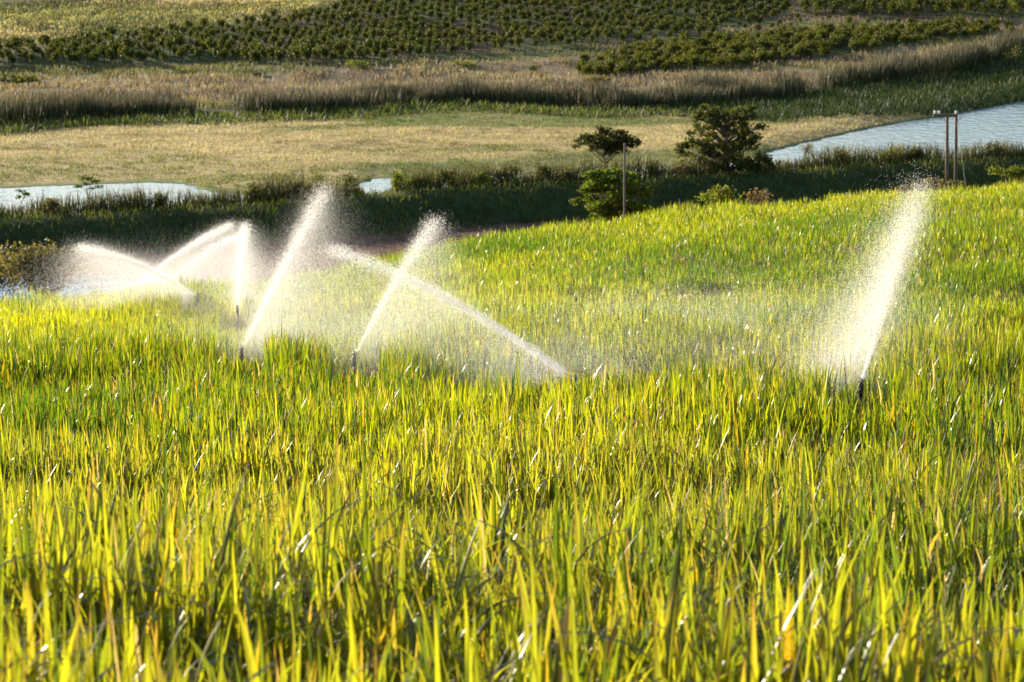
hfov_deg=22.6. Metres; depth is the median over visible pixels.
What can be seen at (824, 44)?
orchard shrub
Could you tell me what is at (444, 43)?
orchard tree
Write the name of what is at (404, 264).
water jet
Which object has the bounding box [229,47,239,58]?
orchard tree
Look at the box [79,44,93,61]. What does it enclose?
orchard tree
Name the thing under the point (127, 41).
orchard tree
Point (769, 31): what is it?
orchard shrub
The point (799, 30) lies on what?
orchard shrub
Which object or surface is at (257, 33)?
orchard tree
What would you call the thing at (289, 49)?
orchard tree
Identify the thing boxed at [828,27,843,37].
orchard shrub
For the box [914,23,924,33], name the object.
orchard shrub
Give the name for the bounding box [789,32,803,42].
orchard shrub
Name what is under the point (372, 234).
weeds
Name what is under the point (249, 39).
orchard tree
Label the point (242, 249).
water jet
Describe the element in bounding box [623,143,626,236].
utility pole
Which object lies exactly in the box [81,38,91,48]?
orchard tree
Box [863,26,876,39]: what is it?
orchard shrub
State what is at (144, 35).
orchard tree
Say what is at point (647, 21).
orchard foliage
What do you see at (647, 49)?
orchard shrub
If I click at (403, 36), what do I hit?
orchard tree
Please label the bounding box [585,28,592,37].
orchard tree
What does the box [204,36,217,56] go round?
orchard tree
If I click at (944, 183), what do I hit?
scrub bush
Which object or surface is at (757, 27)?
young tree
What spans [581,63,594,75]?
orchard shrub
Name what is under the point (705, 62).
orchard shrub
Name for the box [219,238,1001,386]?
drifting mist
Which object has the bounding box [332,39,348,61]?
orchard tree
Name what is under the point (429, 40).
orchard tree
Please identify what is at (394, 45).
orchard tree
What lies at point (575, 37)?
orchard tree
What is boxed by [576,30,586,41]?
orchard tree
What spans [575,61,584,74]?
orchard shrub
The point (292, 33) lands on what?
orchard tree
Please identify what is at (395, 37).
orchard tree
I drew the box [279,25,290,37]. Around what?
orchard tree
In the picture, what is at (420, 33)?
orchard tree
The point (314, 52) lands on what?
orchard tree
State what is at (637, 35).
orchard tree
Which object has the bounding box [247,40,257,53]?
orchard tree
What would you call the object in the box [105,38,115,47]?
orchard tree
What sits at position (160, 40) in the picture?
orchard tree
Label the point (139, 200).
bank reeds
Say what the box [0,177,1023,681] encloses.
sugar cane foliage
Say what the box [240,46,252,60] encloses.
orchard tree
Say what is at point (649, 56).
orchard shrub
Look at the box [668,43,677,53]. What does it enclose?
orchard shrub
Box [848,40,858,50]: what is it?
orchard shrub
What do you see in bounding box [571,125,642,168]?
acacia tree
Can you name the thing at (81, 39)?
orchard tree
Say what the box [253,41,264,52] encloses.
orchard tree
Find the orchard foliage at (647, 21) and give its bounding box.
[104,0,791,37]
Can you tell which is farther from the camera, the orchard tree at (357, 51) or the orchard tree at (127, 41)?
the orchard tree at (127, 41)
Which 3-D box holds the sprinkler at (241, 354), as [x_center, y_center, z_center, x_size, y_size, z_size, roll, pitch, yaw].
[-4.989,0.596,47.245,0.092,0.996,0.383,0,9,0]
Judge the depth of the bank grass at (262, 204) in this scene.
241.04 m
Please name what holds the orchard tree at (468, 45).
on the ground at (560, 202)
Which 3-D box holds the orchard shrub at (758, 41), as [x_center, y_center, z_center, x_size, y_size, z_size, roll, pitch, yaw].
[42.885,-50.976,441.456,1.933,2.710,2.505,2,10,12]
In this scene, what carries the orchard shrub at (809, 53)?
on the ground at (560, 202)
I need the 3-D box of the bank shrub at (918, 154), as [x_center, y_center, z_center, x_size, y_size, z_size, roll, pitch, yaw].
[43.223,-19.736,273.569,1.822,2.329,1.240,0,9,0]
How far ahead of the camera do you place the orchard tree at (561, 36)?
447.90 m
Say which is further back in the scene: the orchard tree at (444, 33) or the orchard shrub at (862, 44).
the orchard tree at (444, 33)
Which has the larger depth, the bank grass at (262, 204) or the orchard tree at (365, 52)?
the orchard tree at (365, 52)
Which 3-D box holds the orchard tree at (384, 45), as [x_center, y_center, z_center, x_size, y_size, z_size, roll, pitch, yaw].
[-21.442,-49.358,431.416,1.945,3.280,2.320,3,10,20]
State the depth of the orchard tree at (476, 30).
457.71 m
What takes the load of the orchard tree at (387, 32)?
on the ground at (560, 202)
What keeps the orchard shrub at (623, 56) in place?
on the ground at (560, 202)
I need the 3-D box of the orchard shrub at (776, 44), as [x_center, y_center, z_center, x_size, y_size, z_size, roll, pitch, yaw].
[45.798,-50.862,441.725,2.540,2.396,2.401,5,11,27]
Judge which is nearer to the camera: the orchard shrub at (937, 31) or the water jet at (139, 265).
the water jet at (139, 265)
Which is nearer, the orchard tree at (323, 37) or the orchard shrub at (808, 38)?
the orchard shrub at (808, 38)
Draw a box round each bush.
[0,74,46,84]
[0,238,86,300]
[0,246,21,299]
[173,68,196,74]
[249,70,266,75]
[307,173,326,186]
[345,60,371,68]
[404,176,427,187]
[451,59,480,67]
[486,165,522,182]
[526,64,541,70]
[584,74,610,81]
[798,141,815,158]
[899,182,928,193]
[923,177,964,193]
[934,61,966,70]
[999,45,1023,61]
[1003,0,1021,16]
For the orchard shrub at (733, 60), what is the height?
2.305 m
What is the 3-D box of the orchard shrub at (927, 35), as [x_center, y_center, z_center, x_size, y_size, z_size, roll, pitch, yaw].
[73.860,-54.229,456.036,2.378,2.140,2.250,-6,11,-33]
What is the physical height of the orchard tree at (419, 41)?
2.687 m
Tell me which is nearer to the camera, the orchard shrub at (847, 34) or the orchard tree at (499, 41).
the orchard tree at (499, 41)
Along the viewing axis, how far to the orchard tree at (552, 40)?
443.86 m
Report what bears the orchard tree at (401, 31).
on the ground at (560, 202)
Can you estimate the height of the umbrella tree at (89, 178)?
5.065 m
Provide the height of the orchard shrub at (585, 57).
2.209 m
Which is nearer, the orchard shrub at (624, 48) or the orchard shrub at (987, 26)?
the orchard shrub at (624, 48)
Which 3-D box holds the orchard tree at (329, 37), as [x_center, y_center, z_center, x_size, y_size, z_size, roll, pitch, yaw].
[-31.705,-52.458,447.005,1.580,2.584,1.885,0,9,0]
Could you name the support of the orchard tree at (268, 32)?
on the ground at (560, 202)
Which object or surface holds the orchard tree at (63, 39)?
on the ground at (560, 202)
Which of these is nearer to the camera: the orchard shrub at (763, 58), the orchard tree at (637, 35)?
the orchard shrub at (763, 58)
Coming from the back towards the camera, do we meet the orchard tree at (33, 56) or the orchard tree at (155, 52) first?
the orchard tree at (155, 52)
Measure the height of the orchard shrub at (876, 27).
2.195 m
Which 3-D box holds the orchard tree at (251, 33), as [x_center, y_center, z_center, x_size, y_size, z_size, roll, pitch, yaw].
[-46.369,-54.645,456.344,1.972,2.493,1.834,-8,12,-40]
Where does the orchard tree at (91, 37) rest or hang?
on the ground at (560, 202)
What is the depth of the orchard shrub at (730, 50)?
430.56 m
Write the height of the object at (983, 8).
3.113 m
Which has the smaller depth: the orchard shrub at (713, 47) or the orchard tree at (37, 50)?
the orchard tree at (37, 50)
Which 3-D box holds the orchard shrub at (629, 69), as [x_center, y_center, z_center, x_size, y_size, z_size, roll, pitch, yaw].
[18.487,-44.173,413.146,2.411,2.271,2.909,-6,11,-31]
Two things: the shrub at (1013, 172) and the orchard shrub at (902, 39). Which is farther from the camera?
the orchard shrub at (902, 39)
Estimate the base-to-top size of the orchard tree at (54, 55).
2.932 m
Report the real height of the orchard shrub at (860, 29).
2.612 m
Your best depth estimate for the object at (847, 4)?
494.89 m
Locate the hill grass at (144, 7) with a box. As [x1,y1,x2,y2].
[0,0,325,42]
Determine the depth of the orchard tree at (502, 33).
455.68 m
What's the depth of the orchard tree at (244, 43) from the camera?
440.21 m
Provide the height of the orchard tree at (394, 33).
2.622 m
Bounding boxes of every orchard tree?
[0,49,4,59]
[2,47,11,62]
[4,40,10,48]
[8,35,22,55]
[8,54,16,64]
[16,35,26,47]
[16,46,25,58]
[20,48,33,61]
[23,35,34,46]
[27,51,35,63]
[28,42,37,51]
[34,46,41,57]
[37,35,43,47]
[40,33,50,45]
[43,42,56,62]
[47,39,58,46]
[49,50,60,64]
[56,43,69,59]
[59,36,68,44]
[62,46,73,61]
[68,51,80,65]
[70,33,79,40]
[70,38,81,51]
[75,35,86,45]
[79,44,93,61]
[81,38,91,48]
[82,30,91,39]
[86,50,99,64]
[88,33,96,45]
[88,43,95,49]
[94,36,104,46]
[96,44,108,61]
[100,30,109,40]
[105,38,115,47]
[105,47,115,61]
[106,34,114,42]
[108,40,120,58]
[117,43,128,60]
[120,46,134,62]
[121,36,134,48]
[130,29,138,39]
[134,49,142,60]
[139,38,149,51]
[139,51,149,60]
[141,33,150,41]
[146,34,154,42]
[146,41,156,54]
[152,47,161,58]
[153,30,160,37]
[156,35,168,50]
[159,51,167,62]
[163,37,173,53]
[167,29,176,35]
[169,32,177,45]
[171,44,177,57]
[173,34,185,46]
[175,45,187,61]
[184,43,191,52]
[189,46,197,55]
[192,30,199,40]
[192,39,202,48]
[193,47,204,60]
[197,32,205,40]
[199,41,208,52]
[204,32,211,39]
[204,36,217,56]
[208,27,216,37]
[211,45,222,59]
[217,37,228,46]
[217,48,229,62]
[220,31,228,41]
[224,41,232,50]
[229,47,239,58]
[230,33,239,42]
[234,45,246,59]
[238,35,245,42]
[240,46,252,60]
[241,40,247,46]
[246,28,255,37]
[246,35,253,42]
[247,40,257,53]
[248,48,261,62]
[253,29,264,40]
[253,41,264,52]
[259,45,268,61]
[261,35,269,45]
[264,29,271,35]
[265,45,278,63]
[268,32,277,47]
[272,28,279,35]
[274,39,282,47]
[274,49,284,63]
[278,36,285,42]
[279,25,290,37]
[286,45,297,61]
[289,29,295,39]
[290,44,303,61]
[295,31,302,38]
[297,37,307,46]
[298,46,310,61]
[300,43,312,60]
[304,35,318,53]
[305,28,313,36]
[311,48,321,61]
[316,45,329,63]
[318,33,326,42]
[325,39,333,46]
[326,34,333,45]
[328,27,335,36]
[329,40,338,52]
[329,50,336,61]
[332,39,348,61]
[336,31,343,41]
[343,28,351,36]
[344,47,354,59]
[348,34,357,43]
[348,40,357,49]
[349,28,359,38]
[354,44,364,58]
[359,47,370,59]
[361,31,369,38]
[362,37,374,57]
[367,27,377,38]
[370,45,378,58]
[373,38,380,50]
[377,29,383,36]
[378,50,387,58]
[380,39,389,51]
[383,28,392,38]
[388,38,398,49]
[390,29,399,38]
[390,49,398,56]
[392,34,399,40]
[396,40,405,56]
[399,28,407,35]
[400,33,407,41]
[404,41,413,57]
[406,30,415,36]
[408,33,417,41]
[414,36,424,45]
[414,44,423,55]
[415,29,424,39]
[423,45,432,54]
[425,28,433,37]
[425,36,433,44]
[431,43,439,54]
[432,38,441,46]
[433,31,442,40]
[441,40,448,51]
[442,30,448,37]
[446,43,457,53]
[448,31,457,38]
[448,37,456,44]
[455,25,465,35]
[457,38,466,50]
[464,40,473,52]
[472,26,481,35]
[474,34,480,44]
[480,33,491,46]
[488,29,496,36]
[490,38,496,48]
[495,36,506,50]
[496,31,504,36]
[505,28,514,41]
[507,38,513,47]
[514,29,522,37]
[514,36,524,48]
[520,28,531,41]
[531,38,538,45]
[535,28,547,44]
[548,37,555,46]
[553,31,564,43]
[563,37,573,43]
[569,27,577,35]
[571,34,579,43]
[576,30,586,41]
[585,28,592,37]
[588,33,595,41]
[592,26,600,41]
[601,28,612,43]
[608,25,616,39]
[618,32,626,41]
[622,26,633,38]
[633,31,643,39]
[665,29,672,38]
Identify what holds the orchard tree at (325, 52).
on the ground at (560, 202)
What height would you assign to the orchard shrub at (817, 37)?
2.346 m
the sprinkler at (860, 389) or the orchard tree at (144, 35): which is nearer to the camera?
the sprinkler at (860, 389)
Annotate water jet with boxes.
[0,233,315,319]
[43,219,299,298]
[67,226,321,304]
[86,174,422,375]
[93,216,349,327]
[233,210,528,374]
[246,236,703,392]
[732,172,960,409]
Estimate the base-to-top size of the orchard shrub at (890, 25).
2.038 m
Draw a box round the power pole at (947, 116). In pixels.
[933,110,973,192]
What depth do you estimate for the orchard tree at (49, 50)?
426.83 m
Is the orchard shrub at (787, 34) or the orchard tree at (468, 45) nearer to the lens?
the orchard tree at (468, 45)
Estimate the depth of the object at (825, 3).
499.06 m
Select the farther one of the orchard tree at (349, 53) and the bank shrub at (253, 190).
the orchard tree at (349, 53)
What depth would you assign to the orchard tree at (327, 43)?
438.74 m
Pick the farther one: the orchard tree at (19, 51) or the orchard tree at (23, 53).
the orchard tree at (19, 51)
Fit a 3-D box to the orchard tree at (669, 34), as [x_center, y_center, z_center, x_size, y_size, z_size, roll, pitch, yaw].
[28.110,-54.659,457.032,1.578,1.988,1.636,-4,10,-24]
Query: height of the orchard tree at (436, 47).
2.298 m
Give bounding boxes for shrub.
[43,197,60,215]
[152,191,166,209]
[242,180,269,203]
[285,178,304,201]
[333,172,360,196]
[390,170,410,190]
[430,166,459,189]
[469,170,491,187]
[534,163,559,183]
[558,167,577,180]
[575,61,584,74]
[579,54,591,63]
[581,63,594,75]
[592,62,605,75]
[595,54,604,61]
[604,59,615,73]
[605,50,621,62]
[607,46,615,55]
[608,58,620,65]
[614,62,628,74]
[617,43,630,51]
[617,53,629,62]
[618,49,631,59]
[620,59,634,68]
[621,60,635,72]
[626,49,633,60]
[631,52,644,60]
[632,40,645,49]
[632,55,649,66]
[634,45,645,52]
[634,62,645,72]
[640,45,652,54]
[642,41,658,50]
[642,158,670,178]
[643,52,653,60]
[646,60,655,70]
[649,50,656,61]
[651,37,664,50]
[654,56,664,67]
[659,59,671,70]
[662,41,674,47]
[662,50,671,59]
[663,46,675,54]
[665,55,678,66]
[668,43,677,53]
[669,36,681,41]
[672,156,695,176]
[673,53,688,68]
[674,40,683,50]
[674,49,684,55]
[679,31,692,42]
[681,40,696,52]
[682,48,697,60]
[685,39,699,49]
[688,55,701,68]
[693,36,705,45]
[693,45,704,54]
[694,184,741,212]
[699,56,712,67]
[700,45,712,53]
[701,31,713,38]
[703,52,716,63]
[704,39,714,45]
[708,43,720,54]
[712,56,724,67]
[713,31,724,42]
[716,48,726,53]
[717,40,728,48]
[719,51,735,64]
[721,31,734,41]
[725,53,740,66]
[726,48,737,56]
[727,42,742,53]
[735,28,750,40]
[737,41,745,51]
[740,33,753,46]
[740,48,753,55]
[741,54,751,64]
[742,51,756,64]
[743,187,774,206]
[744,40,756,48]
[751,51,762,62]
[753,43,766,51]
[753,47,766,56]
[754,30,760,37]
[756,38,765,46]
[756,50,769,62]
[761,29,774,39]
[761,38,774,48]
[764,51,774,61]
[766,33,776,41]
[767,159,781,171]
[771,36,785,44]
[771,40,780,48]
[773,26,784,37]
[776,46,789,57]
[777,24,789,32]
[778,44,788,50]
[779,51,787,61]
[781,30,793,38]
[782,37,789,43]
[786,42,794,49]
[787,25,796,36]
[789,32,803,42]
[789,37,797,46]
[789,42,808,58]
[796,27,804,33]
[801,35,812,42]
[803,30,818,39]
[803,49,815,57]
[805,40,817,51]
[812,34,823,44]
[812,39,818,50]
[814,21,827,29]
[816,29,827,40]
[818,39,832,49]
[818,47,829,56]
[823,26,833,34]
[826,22,834,29]
[827,34,840,45]
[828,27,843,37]
[831,146,850,165]
[834,40,844,47]
[836,33,849,43]
[839,28,853,39]
[840,24,856,36]
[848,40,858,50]
[850,35,860,42]
[856,39,867,50]
[857,21,869,28]
[857,26,866,33]
[859,34,870,43]
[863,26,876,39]
[868,38,882,49]
[873,24,879,31]
[873,31,883,41]
[873,34,880,43]
[874,144,902,164]
[879,24,890,30]
[880,30,893,44]
[887,22,895,29]
[889,26,901,40]
[890,31,899,42]
[894,22,904,29]
[898,34,907,44]
[900,31,910,35]
[905,18,919,25]
[905,22,917,29]
[905,26,916,34]
[907,35,920,44]
[911,146,923,161]
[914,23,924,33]
[920,22,929,28]
[921,30,931,40]
[928,20,937,27]
[932,27,943,37]
[935,19,943,26]
[939,23,952,35]
[941,16,952,24]
[946,28,958,36]
[952,20,962,31]
[953,13,966,27]
[961,28,970,36]
[968,23,983,36]
[969,20,978,27]
[976,18,985,24]
[980,140,1007,157]
[982,22,992,31]
[986,164,1023,185]
[989,16,1000,27]
[990,24,1001,34]
[1004,19,1014,28]
[1007,25,1016,33]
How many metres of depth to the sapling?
226.85 m
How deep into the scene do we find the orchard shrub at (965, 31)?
461.88 m
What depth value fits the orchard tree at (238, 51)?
432.53 m
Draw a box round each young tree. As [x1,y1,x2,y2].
[710,25,716,32]
[755,22,761,30]
[756,15,763,22]
[846,16,851,22]
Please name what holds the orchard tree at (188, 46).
on the ground at (560, 202)
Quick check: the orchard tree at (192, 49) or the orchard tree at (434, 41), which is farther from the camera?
the orchard tree at (434, 41)
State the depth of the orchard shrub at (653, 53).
425.41 m
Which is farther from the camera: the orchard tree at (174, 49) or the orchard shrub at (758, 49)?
the orchard tree at (174, 49)
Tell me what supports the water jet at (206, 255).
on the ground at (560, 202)
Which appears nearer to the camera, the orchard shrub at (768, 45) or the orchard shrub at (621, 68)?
the orchard shrub at (621, 68)
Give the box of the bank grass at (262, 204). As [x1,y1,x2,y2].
[0,154,1023,261]
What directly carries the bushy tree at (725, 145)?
on the ground at (560, 202)
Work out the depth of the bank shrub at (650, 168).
256.90 m
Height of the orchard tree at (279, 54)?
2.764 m
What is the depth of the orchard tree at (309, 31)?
456.65 m
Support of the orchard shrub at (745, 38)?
on the ground at (560, 202)
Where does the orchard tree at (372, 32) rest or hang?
on the ground at (560, 202)
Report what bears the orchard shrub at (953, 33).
on the ground at (560, 202)
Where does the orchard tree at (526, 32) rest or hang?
on the ground at (560, 202)
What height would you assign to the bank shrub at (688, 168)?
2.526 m
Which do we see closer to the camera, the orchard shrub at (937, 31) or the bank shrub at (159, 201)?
the bank shrub at (159, 201)
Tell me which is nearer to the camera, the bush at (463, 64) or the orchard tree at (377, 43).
the bush at (463, 64)
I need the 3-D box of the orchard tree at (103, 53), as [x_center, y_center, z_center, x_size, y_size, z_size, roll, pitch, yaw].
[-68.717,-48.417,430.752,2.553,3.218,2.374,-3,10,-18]
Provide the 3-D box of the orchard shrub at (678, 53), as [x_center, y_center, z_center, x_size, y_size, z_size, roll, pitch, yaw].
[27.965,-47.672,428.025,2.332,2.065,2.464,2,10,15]
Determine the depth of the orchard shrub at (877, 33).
451.48 m
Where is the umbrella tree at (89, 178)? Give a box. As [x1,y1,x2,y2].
[73,176,102,198]
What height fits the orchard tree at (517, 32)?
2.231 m
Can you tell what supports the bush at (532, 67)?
on the ground at (560, 202)
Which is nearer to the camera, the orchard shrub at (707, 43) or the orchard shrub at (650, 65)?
the orchard shrub at (650, 65)
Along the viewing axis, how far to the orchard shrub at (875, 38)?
447.77 m
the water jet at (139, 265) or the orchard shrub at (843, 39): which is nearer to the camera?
the water jet at (139, 265)
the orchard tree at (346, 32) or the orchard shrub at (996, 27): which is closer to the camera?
the orchard tree at (346, 32)
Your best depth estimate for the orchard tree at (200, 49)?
433.42 m
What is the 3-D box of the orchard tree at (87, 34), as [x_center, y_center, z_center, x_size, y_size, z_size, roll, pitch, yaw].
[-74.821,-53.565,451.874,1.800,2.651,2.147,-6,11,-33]
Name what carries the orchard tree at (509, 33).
on the ground at (560, 202)
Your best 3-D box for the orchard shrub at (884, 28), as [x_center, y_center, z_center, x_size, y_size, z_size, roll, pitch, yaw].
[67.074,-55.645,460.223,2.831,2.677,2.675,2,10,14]
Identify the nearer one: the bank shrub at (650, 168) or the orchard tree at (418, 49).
the bank shrub at (650, 168)
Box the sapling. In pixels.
[15,189,29,208]
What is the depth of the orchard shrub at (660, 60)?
418.40 m
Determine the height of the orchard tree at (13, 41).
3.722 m
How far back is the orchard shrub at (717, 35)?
452.95 m
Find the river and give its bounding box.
[0,101,1023,213]
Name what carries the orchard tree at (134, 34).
on the ground at (560, 202)
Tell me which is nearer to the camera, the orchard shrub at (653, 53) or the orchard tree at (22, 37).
the orchard shrub at (653, 53)
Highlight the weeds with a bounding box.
[116,224,696,283]
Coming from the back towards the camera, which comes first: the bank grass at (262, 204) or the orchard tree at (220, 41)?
the orchard tree at (220, 41)
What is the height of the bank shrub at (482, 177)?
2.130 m
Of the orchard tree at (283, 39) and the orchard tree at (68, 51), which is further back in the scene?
the orchard tree at (283, 39)
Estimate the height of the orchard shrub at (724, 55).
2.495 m
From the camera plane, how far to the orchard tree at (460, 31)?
456.27 m
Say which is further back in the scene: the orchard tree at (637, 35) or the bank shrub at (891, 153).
the orchard tree at (637, 35)
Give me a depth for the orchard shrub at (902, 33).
456.90 m
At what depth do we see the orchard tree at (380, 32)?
458.00 m
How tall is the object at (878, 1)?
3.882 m
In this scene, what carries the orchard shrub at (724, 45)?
on the ground at (560, 202)
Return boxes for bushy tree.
[568,166,655,225]
[673,103,773,174]
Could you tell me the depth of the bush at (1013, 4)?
490.93 m
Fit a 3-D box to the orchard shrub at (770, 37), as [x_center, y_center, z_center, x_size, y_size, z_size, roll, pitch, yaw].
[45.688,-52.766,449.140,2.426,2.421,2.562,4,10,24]
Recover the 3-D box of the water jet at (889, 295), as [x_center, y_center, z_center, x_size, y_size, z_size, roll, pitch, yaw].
[5.258,1.964,41.242,8.446,9.888,12.072,-4,10,-23]
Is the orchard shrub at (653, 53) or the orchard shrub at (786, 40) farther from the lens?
the orchard shrub at (786, 40)
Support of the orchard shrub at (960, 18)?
on the ground at (560, 202)
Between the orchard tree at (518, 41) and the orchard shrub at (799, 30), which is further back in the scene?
the orchard shrub at (799, 30)
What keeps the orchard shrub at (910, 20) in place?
on the ground at (560, 202)
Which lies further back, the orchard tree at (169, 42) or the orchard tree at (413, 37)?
the orchard tree at (413, 37)
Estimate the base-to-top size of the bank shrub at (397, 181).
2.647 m
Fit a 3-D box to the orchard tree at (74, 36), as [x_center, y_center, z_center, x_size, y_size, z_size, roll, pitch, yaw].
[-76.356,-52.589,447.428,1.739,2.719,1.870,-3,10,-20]
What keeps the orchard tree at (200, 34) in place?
on the ground at (560, 202)
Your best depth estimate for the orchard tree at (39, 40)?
444.76 m
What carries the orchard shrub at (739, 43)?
on the ground at (560, 202)
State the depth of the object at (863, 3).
496.11 m
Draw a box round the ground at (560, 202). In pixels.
[0,0,1023,483]
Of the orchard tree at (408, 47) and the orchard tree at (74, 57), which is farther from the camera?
the orchard tree at (408, 47)
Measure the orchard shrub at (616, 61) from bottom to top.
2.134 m
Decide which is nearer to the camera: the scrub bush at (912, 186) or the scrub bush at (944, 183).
the scrub bush at (912, 186)
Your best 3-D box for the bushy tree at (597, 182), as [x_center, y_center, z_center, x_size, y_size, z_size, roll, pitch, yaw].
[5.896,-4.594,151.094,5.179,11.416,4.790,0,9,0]
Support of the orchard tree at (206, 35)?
on the ground at (560, 202)
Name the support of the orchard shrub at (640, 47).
on the ground at (560, 202)
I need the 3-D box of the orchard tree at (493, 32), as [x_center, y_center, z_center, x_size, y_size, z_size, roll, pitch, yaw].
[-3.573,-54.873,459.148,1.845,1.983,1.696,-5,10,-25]
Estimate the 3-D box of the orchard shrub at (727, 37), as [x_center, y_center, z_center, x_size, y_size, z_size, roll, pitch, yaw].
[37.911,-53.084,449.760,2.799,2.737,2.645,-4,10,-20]
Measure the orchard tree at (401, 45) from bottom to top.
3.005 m
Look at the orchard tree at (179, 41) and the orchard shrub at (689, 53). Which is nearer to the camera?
the orchard shrub at (689, 53)
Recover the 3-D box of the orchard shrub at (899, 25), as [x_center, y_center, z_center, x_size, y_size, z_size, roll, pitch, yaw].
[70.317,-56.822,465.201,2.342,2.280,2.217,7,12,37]
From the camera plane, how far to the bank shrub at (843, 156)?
268.33 m
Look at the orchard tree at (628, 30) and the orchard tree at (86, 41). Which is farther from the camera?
the orchard tree at (628, 30)
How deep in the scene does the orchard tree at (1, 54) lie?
430.78 m
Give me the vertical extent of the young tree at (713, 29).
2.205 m
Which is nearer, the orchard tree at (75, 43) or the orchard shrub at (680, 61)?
the orchard shrub at (680, 61)
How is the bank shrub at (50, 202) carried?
on the ground at (560, 202)
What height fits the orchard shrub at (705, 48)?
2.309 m
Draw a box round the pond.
[0,275,168,304]
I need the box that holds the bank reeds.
[0,136,1023,218]
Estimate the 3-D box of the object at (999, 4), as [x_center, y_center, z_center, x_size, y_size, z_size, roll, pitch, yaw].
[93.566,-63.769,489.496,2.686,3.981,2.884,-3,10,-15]
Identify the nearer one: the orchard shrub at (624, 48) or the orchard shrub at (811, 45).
the orchard shrub at (624, 48)
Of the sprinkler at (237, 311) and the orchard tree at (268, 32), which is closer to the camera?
the sprinkler at (237, 311)
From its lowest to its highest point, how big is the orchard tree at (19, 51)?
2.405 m
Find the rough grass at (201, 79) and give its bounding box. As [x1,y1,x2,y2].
[0,0,1023,119]
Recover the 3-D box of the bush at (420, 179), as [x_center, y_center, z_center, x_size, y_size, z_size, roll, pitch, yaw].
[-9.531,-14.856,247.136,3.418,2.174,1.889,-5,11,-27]
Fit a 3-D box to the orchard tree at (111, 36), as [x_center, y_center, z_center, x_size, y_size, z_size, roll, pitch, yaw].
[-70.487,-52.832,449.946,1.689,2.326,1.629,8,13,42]
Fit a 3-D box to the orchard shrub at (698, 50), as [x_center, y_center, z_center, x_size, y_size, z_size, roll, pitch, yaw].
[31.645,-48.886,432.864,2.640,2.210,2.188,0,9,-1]
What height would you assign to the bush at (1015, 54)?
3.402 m
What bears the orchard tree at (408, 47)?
on the ground at (560, 202)
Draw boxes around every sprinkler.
[194,294,201,307]
[235,304,238,329]
[239,346,243,361]
[351,351,356,375]
[566,373,577,391]
[857,377,863,408]
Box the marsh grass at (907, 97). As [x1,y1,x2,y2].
[0,50,1023,134]
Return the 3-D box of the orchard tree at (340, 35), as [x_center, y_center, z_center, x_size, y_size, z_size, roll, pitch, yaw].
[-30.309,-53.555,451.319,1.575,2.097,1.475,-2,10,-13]
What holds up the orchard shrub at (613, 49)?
on the ground at (560, 202)
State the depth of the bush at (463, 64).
419.21 m
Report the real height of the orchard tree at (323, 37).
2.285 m
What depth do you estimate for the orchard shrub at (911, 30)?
461.52 m
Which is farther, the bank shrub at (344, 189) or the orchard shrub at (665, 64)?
the orchard shrub at (665, 64)
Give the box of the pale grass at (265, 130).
[0,105,948,188]
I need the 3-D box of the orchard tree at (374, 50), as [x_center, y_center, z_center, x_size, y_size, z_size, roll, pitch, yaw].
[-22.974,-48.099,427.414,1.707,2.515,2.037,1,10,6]
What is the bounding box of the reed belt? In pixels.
[0,18,1023,124]
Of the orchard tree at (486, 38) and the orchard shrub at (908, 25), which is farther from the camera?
the orchard shrub at (908, 25)
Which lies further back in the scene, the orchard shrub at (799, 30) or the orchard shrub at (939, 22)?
the orchard shrub at (939, 22)
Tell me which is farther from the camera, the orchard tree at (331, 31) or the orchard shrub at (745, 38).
the orchard tree at (331, 31)
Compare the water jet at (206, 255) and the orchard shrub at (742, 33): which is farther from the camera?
the orchard shrub at (742, 33)
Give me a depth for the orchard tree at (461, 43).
440.74 m

